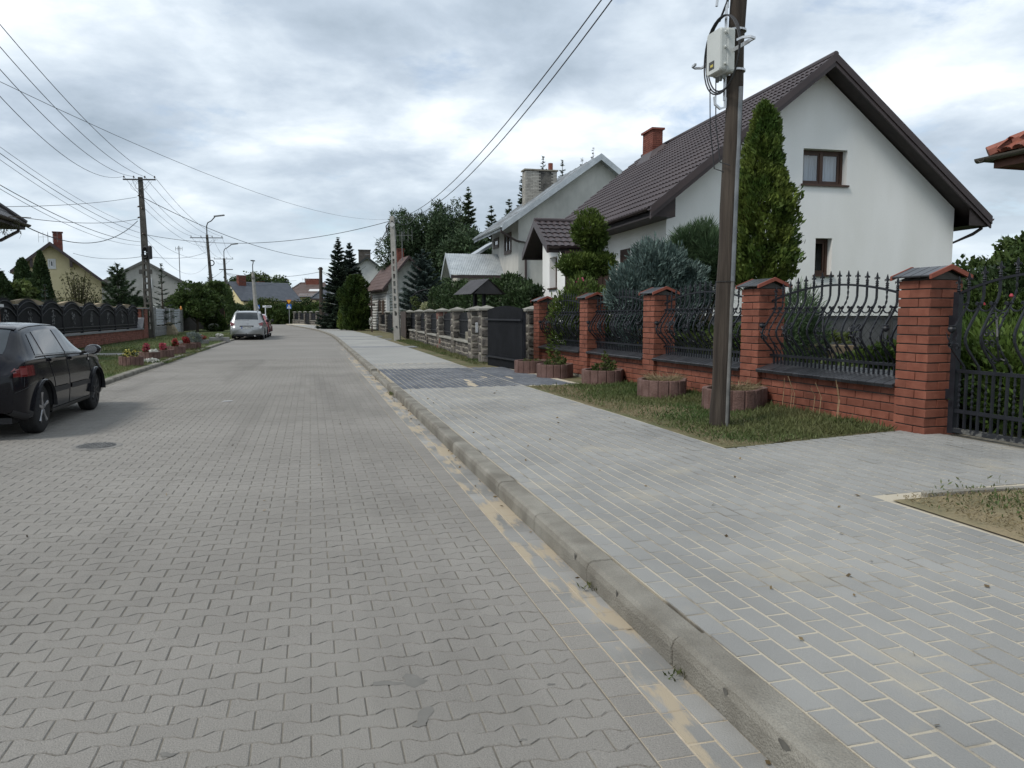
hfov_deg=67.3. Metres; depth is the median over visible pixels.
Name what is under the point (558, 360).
small shrub
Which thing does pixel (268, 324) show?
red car
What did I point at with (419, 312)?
stone pillar
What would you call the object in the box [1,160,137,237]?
overhead wire
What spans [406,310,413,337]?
stone pillar
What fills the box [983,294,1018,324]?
rose bush
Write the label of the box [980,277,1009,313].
thuja
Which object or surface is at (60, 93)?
overhead wire
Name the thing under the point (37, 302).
garden wall
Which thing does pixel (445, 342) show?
stone wall
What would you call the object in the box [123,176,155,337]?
utility pole
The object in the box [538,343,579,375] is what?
brick wall
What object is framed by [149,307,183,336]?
slat fence
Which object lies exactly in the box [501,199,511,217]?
larch tree
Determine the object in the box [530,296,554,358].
brick pillar
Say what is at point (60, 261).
cream yellow house
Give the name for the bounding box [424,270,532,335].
thuja hedge
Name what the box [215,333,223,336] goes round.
flower clump
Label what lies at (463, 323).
slat fence
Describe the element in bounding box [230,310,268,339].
estate car
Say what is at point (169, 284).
old grey house
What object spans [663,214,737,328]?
mountain pine
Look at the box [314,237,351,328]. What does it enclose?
spruce tree
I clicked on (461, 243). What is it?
tree
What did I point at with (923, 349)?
brick pillar
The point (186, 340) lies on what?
flower clump
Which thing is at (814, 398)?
dry stalk
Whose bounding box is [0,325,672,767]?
road
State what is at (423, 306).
variegated shrub
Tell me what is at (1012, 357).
spreading juniper
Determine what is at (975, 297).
thuja
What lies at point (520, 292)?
bush
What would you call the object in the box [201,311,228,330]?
clipped bush
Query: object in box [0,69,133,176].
overhead wire
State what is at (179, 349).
planter
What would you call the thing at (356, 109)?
sky
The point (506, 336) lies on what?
slat gate
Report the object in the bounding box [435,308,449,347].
stone pillar
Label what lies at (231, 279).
birch tree
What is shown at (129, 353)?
flower clump
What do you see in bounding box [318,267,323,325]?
wooden pole
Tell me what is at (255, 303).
lamp post
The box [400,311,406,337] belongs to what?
board gate
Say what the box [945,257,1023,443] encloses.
driveway gate
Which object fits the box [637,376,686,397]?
planter
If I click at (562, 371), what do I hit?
planter
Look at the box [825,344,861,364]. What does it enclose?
garden shrub
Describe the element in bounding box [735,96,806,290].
columnar thuja
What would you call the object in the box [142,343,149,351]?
flower clump
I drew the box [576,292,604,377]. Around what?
brick pillar
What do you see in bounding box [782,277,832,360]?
pine
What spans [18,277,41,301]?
round thuja
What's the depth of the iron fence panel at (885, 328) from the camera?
9.12 m
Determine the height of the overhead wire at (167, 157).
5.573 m
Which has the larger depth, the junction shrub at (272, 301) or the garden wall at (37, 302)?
the junction shrub at (272, 301)
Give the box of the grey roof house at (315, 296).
[310,282,330,303]
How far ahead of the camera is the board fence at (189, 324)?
61.45 m
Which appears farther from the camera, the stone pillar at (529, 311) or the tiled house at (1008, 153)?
the stone pillar at (529, 311)
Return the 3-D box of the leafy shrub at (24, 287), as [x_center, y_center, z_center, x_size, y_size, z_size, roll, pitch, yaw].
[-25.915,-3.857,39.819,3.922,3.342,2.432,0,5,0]
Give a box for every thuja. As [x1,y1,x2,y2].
[0,270,15,300]
[12,256,31,282]
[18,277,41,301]
[31,249,56,302]
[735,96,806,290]
[963,288,986,319]
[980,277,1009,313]
[1006,288,1023,322]
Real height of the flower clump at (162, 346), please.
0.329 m
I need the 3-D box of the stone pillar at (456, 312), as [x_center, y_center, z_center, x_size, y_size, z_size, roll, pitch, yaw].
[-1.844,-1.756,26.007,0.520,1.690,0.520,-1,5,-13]
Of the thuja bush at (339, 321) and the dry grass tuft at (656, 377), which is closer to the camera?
the dry grass tuft at (656, 377)
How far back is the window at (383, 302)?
61.61 m
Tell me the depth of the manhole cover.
8.27 m
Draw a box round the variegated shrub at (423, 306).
[419,301,442,309]
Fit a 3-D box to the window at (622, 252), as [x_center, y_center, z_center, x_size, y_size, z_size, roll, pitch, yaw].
[3.202,-2.622,21.746,0.070,2.345,0.731,-1,5,-12]
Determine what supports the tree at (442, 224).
on the far garden
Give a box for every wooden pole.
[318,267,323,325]
[709,0,746,427]
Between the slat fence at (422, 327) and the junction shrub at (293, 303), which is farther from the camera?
the junction shrub at (293, 303)
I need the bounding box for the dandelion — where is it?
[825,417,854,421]
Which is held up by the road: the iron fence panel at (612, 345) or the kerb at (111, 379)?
the kerb at (111, 379)
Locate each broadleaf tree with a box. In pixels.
[164,280,225,331]
[952,230,1023,271]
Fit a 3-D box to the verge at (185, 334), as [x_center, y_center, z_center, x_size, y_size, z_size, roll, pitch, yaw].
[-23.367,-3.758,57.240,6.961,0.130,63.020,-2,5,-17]
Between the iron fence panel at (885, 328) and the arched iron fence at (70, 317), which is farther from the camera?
the arched iron fence at (70, 317)
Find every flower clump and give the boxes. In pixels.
[122,349,138,356]
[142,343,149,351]
[144,357,160,362]
[158,342,166,349]
[171,338,178,345]
[182,336,190,343]
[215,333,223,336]
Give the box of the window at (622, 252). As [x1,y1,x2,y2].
[620,248,629,263]
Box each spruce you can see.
[41,284,48,301]
[152,263,180,325]
[391,249,444,330]
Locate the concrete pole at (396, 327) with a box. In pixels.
[386,216,400,340]
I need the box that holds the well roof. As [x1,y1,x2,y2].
[454,279,504,339]
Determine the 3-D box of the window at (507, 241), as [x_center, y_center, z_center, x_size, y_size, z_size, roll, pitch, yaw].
[-0.201,-6.825,37.475,0.080,1.010,1.356,-1,5,-14]
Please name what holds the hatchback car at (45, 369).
on the road
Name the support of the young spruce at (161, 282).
on the verge at (185, 334)
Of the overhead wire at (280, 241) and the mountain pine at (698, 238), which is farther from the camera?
the overhead wire at (280, 241)
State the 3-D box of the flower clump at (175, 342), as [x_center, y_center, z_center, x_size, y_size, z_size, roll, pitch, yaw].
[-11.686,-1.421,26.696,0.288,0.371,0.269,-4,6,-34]
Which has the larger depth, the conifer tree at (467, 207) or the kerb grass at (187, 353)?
the conifer tree at (467, 207)
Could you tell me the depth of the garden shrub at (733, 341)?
14.41 m
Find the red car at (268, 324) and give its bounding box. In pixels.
[241,314,273,336]
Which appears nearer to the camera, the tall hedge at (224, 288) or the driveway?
the driveway
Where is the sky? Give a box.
[0,0,1023,293]
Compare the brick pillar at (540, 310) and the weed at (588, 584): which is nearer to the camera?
the weed at (588, 584)
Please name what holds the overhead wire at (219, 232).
attached to the utility pole at (144, 242)
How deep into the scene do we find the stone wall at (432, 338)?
31.96 m
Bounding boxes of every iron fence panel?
[539,293,581,346]
[586,288,644,352]
[655,281,745,361]
[759,271,899,375]
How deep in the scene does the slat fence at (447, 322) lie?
28.51 m
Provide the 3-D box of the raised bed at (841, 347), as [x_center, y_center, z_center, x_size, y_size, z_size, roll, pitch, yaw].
[5.448,-0.332,13.547,0.600,0.720,1.100,-2,5,-17]
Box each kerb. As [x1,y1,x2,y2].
[105,336,240,383]
[289,325,870,767]
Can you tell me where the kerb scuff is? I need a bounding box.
[574,553,789,751]
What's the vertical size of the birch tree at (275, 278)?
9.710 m
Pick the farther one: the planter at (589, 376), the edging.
the planter at (589, 376)
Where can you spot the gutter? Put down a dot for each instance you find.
(680, 722)
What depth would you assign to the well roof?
23.74 m
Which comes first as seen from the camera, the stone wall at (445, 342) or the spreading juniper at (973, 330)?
the spreading juniper at (973, 330)
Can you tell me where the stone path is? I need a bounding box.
[97,352,192,354]
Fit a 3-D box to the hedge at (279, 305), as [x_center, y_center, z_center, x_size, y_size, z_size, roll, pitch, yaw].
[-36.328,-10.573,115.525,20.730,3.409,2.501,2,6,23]
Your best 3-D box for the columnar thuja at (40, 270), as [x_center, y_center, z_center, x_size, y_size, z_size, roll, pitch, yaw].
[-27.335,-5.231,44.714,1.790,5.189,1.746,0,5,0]
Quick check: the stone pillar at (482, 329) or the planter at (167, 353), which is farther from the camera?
the planter at (167, 353)
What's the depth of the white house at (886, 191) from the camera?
20.02 m
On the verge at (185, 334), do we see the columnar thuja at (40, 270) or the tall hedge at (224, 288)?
the tall hedge at (224, 288)
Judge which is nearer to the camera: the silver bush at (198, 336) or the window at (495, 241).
the silver bush at (198, 336)
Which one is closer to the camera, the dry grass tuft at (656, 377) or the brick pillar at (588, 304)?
the dry grass tuft at (656, 377)
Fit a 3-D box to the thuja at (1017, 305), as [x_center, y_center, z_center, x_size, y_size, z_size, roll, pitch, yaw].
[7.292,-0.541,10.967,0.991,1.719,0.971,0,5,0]
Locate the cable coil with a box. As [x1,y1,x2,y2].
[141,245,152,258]
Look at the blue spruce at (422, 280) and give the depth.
48.13 m
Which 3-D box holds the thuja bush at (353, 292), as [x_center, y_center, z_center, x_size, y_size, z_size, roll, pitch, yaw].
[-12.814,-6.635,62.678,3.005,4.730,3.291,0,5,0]
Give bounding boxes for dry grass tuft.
[640,371,688,380]
[708,378,766,390]
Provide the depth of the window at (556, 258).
24.31 m
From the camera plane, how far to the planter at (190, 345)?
29.13 m
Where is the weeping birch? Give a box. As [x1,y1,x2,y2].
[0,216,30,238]
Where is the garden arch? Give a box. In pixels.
[410,289,441,312]
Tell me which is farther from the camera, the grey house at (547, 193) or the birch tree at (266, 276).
the birch tree at (266, 276)
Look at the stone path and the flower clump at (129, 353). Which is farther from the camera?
the stone path
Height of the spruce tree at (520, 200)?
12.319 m
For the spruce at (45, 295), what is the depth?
39.70 m
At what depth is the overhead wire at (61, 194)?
28.54 m
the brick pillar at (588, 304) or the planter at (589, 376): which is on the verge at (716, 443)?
the planter at (589, 376)
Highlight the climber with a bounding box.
[410,295,441,312]
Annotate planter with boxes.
[118,356,143,366]
[139,351,160,359]
[157,349,173,357]
[167,346,185,353]
[178,343,195,349]
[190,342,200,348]
[514,359,549,373]
[537,362,572,378]
[581,368,623,385]
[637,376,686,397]
[702,384,767,410]
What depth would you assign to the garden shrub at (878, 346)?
10.90 m
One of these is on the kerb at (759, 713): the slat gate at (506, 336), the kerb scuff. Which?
the kerb scuff
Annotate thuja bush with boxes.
[335,274,372,330]
[336,309,345,329]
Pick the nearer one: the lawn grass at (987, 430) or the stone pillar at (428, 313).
the lawn grass at (987, 430)
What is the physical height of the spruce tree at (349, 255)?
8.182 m
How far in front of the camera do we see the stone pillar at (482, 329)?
20.79 m
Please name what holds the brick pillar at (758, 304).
on the ground
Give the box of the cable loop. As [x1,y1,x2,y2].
[704,0,740,171]
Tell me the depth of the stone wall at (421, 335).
35.83 m
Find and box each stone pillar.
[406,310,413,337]
[414,309,423,340]
[423,309,434,344]
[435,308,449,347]
[449,307,464,353]
[465,306,479,358]
[475,305,493,362]
[523,306,533,358]
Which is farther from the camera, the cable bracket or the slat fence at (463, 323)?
the slat fence at (463, 323)
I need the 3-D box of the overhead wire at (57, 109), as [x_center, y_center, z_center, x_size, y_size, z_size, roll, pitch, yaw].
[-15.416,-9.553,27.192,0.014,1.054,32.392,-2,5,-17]
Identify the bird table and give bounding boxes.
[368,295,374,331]
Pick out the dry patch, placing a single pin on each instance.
(983, 524)
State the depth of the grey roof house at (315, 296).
112.17 m
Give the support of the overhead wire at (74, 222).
attached to the utility pole at (144, 242)
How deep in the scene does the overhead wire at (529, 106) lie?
14.99 m
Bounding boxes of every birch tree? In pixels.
[223,275,250,281]
[233,271,272,282]
[246,273,291,284]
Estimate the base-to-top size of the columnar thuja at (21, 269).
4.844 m
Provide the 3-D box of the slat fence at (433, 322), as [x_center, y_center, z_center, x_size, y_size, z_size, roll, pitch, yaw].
[-3.110,-2.519,31.617,0.043,0.840,3.633,-1,5,-13]
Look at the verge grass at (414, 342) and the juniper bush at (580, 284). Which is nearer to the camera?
the juniper bush at (580, 284)
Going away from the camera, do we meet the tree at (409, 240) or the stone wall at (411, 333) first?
the stone wall at (411, 333)
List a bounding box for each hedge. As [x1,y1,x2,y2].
[202,279,235,329]
[259,303,310,323]
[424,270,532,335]
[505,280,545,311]
[960,259,1023,311]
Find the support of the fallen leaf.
on the pavement
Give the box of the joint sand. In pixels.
[464,376,512,386]
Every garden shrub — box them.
[604,329,634,347]
[675,319,713,332]
[686,319,741,357]
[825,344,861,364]
[835,335,898,369]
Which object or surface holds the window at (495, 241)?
in the grey house at (547, 193)
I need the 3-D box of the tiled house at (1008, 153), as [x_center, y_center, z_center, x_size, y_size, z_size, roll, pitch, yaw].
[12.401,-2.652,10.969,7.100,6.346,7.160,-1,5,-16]
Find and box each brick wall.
[64,308,148,348]
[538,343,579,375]
[586,346,643,382]
[652,352,741,391]
[755,360,896,427]
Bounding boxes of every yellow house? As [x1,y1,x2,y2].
[8,231,108,304]
[227,275,301,304]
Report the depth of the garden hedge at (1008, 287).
15.12 m
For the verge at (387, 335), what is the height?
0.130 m
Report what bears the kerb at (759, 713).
on the road
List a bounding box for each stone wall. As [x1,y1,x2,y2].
[407,329,414,339]
[417,331,424,342]
[427,333,436,346]
[439,335,450,351]
[453,338,467,356]
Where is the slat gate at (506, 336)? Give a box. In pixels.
[486,306,525,368]
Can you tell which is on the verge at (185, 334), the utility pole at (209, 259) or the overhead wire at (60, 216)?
the utility pole at (209, 259)
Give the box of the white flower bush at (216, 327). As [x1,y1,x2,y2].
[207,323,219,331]
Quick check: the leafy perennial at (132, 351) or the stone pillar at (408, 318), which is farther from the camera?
the stone pillar at (408, 318)
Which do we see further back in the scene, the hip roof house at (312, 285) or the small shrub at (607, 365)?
the hip roof house at (312, 285)
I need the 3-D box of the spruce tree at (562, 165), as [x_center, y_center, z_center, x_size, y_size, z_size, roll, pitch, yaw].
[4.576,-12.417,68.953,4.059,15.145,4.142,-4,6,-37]
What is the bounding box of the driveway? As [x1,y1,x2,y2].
[730,436,1023,543]
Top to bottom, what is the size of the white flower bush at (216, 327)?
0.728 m
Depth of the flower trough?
38.50 m
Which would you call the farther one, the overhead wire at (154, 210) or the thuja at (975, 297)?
the overhead wire at (154, 210)
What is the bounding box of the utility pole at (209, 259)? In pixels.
[190,214,224,280]
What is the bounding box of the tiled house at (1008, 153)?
[974,131,1023,169]
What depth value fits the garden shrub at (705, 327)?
15.42 m
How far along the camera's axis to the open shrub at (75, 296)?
43.60 m
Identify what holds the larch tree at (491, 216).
on the far garden
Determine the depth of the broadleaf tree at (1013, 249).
24.15 m
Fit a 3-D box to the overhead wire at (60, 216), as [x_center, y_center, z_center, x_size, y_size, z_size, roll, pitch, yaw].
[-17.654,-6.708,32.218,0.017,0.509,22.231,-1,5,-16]
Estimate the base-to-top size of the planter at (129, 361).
0.300 m
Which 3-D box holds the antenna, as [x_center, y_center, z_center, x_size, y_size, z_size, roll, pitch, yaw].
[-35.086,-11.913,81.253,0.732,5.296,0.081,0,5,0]
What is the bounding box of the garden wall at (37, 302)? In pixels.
[11,299,146,333]
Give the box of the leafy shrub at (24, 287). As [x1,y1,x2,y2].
[0,278,41,300]
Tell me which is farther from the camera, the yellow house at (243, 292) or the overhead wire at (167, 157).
the yellow house at (243, 292)
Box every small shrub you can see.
[543,349,566,364]
[591,351,617,370]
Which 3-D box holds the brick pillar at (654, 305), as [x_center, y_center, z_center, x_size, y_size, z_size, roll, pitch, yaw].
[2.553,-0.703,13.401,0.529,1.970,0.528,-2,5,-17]
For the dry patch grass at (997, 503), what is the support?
on the dry patch
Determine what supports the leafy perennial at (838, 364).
on the lawn grass at (987, 430)
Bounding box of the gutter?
[332,340,775,767]
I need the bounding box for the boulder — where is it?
[165,322,178,334]
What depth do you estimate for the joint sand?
14.74 m
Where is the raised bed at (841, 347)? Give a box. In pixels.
[811,344,858,363]
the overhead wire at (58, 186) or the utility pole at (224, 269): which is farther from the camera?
the utility pole at (224, 269)
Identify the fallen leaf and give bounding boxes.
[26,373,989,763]
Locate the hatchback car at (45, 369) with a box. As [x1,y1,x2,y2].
[0,322,105,432]
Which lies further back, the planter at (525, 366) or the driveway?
the planter at (525, 366)
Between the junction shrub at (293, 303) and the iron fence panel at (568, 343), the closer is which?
the iron fence panel at (568, 343)
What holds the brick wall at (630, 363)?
on the ground
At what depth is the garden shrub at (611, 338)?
16.41 m
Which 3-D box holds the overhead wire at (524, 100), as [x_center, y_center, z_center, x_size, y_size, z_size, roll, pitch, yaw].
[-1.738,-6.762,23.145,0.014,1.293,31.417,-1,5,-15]
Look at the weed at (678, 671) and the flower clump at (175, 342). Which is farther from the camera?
the flower clump at (175, 342)
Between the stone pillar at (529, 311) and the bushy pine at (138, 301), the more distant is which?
the bushy pine at (138, 301)
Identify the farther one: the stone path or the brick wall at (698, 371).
the stone path
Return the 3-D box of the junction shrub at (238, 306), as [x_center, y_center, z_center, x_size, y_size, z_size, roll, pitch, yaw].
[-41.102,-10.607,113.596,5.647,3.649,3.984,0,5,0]
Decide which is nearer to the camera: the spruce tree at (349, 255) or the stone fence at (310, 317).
the spruce tree at (349, 255)
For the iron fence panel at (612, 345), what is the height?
1.202 m
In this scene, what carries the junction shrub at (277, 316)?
on the ground
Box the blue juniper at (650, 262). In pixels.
[599,231,713,349]
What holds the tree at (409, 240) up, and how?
on the far garden
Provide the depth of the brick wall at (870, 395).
9.07 m
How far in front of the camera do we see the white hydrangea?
51.56 m
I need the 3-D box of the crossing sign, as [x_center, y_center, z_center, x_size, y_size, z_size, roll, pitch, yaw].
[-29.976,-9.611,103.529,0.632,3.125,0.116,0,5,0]
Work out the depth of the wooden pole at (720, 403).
8.29 m
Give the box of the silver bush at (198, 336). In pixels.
[184,331,204,342]
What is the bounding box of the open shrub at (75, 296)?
[51,268,104,304]
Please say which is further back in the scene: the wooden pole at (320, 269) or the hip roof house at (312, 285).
the hip roof house at (312, 285)
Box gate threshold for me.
[945,434,1023,448]
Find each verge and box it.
[84,329,231,352]
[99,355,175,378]
[316,325,495,367]
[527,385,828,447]
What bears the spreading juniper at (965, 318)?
on the garden lawn
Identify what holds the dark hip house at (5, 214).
on the ground
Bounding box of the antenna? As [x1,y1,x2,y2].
[175,246,182,275]
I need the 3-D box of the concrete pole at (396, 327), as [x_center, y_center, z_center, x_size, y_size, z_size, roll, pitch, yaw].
[-5.950,-5.215,38.543,0.684,6.288,0.283,0,5,0]
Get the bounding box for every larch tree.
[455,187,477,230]
[485,205,496,250]
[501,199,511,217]
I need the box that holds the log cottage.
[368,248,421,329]
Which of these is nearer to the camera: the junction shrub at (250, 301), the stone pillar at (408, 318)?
the stone pillar at (408, 318)
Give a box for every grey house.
[102,255,191,327]
[441,153,621,298]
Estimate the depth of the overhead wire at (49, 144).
25.97 m
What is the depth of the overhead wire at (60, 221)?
27.55 m
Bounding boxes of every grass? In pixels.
[157,347,209,362]
[397,339,487,364]
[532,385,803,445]
[897,487,1023,535]
[911,475,1023,519]
[959,420,1023,437]
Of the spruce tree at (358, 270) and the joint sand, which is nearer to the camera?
the joint sand
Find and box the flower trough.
[209,337,229,341]
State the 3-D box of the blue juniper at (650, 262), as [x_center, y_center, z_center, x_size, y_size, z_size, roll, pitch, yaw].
[2.876,-1.578,15.387,2.147,3.004,1.982,2,6,22]
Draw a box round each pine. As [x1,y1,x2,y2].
[94,263,149,314]
[126,294,155,328]
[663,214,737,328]
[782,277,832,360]
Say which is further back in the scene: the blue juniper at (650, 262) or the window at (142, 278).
the window at (142, 278)
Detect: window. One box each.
[47,259,55,268]
[142,278,151,287]
[378,301,380,317]
[382,300,384,314]
[493,237,498,248]
[504,232,511,254]
[547,258,556,289]
[620,248,629,263]
[801,150,848,186]
[813,239,833,276]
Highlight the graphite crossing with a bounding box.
[337,336,575,388]
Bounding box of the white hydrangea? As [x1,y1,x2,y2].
[153,304,167,319]
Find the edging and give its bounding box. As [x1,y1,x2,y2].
[921,485,1023,496]
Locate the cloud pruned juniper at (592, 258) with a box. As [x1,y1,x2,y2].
[551,205,619,299]
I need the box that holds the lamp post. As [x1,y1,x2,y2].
[250,260,257,310]
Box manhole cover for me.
[69,442,122,449]
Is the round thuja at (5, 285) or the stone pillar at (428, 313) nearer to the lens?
the stone pillar at (428, 313)
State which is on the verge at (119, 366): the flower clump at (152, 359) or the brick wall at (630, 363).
the flower clump at (152, 359)
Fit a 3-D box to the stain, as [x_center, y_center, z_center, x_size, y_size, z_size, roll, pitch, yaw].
[-0.494,1.172,2.787,1.348,0.001,0.521,0,5,-5]
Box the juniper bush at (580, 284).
[542,270,618,357]
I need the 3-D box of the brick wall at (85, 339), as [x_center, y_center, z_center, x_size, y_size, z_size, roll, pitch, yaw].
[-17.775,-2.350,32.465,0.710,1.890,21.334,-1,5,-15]
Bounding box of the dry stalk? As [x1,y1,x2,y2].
[782,377,839,418]
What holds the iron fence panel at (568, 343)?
on the brick wall at (570, 354)
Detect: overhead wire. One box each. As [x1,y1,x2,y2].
[0,24,152,175]
[0,47,144,176]
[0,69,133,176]
[0,96,123,177]
[0,147,128,223]
[0,153,138,232]
[0,185,138,241]
[1,82,417,219]
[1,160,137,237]
[1,189,140,245]
[6,197,134,206]
[27,218,135,222]
[27,221,137,242]
[125,178,189,235]
[144,198,353,258]
[145,221,388,242]
[396,0,611,219]
[397,0,601,217]
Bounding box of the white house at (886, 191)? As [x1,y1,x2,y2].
[522,51,993,346]
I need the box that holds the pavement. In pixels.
[286,324,1023,767]
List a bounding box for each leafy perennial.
[122,346,139,356]
[675,331,734,354]
[783,357,821,362]
[801,358,866,367]
[813,329,856,343]
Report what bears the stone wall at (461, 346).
on the verge at (387, 335)
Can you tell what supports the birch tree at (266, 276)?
on the ground
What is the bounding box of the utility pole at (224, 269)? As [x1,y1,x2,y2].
[214,243,237,283]
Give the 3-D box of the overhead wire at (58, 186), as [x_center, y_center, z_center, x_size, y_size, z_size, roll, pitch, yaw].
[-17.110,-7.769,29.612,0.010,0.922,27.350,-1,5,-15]
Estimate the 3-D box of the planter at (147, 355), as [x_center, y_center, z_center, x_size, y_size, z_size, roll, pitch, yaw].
[-10.674,-0.800,22.663,0.582,0.300,0.658,-3,6,-26]
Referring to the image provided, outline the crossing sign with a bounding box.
[287,304,290,323]
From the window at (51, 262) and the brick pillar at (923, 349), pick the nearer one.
the brick pillar at (923, 349)
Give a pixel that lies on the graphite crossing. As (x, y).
(524, 379)
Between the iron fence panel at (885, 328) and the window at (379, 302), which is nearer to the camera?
the iron fence panel at (885, 328)
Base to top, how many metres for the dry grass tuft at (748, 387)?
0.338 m
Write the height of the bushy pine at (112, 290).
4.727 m
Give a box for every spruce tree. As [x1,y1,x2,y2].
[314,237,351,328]
[343,243,368,326]
[355,267,369,328]
[516,176,521,206]
[558,159,564,176]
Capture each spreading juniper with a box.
[885,306,1023,428]
[949,321,1023,436]
[962,306,1023,328]
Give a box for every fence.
[0,295,138,334]
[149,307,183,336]
[182,314,203,330]
[292,311,328,324]
[376,311,396,333]
[410,313,414,328]
[420,313,424,330]
[430,312,436,332]
[443,312,450,334]
[458,312,467,337]
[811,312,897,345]
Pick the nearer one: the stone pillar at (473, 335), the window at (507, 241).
the stone pillar at (473, 335)
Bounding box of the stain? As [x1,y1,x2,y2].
[159,673,554,756]
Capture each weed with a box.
[577,581,596,590]
[662,665,686,680]
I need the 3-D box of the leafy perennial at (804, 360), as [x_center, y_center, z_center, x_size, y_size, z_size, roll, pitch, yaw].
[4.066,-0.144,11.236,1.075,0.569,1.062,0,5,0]
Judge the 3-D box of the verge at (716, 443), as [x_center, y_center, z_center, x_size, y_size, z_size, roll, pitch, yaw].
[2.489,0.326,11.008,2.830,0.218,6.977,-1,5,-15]
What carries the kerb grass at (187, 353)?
on the verge at (119, 366)
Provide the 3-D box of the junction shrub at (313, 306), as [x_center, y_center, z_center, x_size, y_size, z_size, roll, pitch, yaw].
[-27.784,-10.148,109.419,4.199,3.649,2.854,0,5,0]
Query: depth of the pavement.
4.16 m
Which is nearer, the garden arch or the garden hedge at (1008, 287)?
the garden hedge at (1008, 287)
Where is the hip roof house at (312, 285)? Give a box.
[292,279,325,303]
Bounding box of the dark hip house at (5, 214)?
[0,203,30,241]
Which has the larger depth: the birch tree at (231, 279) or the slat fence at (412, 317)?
the birch tree at (231, 279)
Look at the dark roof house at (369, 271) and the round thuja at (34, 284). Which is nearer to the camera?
the round thuja at (34, 284)
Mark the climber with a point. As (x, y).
(416, 303)
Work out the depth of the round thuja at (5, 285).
38.58 m
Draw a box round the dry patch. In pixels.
[894,489,1023,541]
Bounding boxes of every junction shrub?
[224,302,250,311]
[245,297,268,311]
[247,297,281,318]
[270,306,293,323]
[277,298,301,310]
[296,294,313,309]
[302,300,324,312]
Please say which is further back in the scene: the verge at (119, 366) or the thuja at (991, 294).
the verge at (119, 366)
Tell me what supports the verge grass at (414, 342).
on the verge at (387, 335)
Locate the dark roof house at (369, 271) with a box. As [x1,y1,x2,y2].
[327,249,380,306]
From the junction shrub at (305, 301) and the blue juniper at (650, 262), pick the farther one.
the junction shrub at (305, 301)
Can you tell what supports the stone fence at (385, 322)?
on the ground
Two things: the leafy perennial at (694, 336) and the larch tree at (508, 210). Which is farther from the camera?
the larch tree at (508, 210)
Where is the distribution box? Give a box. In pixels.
[706,27,746,82]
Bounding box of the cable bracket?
[692,0,755,109]
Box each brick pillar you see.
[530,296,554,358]
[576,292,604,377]
[639,286,679,376]
[736,277,791,385]
[890,264,972,433]
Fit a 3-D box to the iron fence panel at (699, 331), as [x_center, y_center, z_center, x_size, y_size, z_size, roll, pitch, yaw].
[2.876,-0.995,11.924,0.291,1.202,2.546,-2,5,-17]
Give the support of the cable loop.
attached to the cable bracket
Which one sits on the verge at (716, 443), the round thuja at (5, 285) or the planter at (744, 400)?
the planter at (744, 400)
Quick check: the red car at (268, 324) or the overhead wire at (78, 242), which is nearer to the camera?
the overhead wire at (78, 242)
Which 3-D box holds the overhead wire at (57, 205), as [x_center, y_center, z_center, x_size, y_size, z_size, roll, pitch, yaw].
[-18.983,-8.163,34.265,0.017,2.879,17.426,-1,5,-12]
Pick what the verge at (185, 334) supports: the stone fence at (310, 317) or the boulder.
the boulder
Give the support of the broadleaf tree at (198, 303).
on the verge at (185, 334)

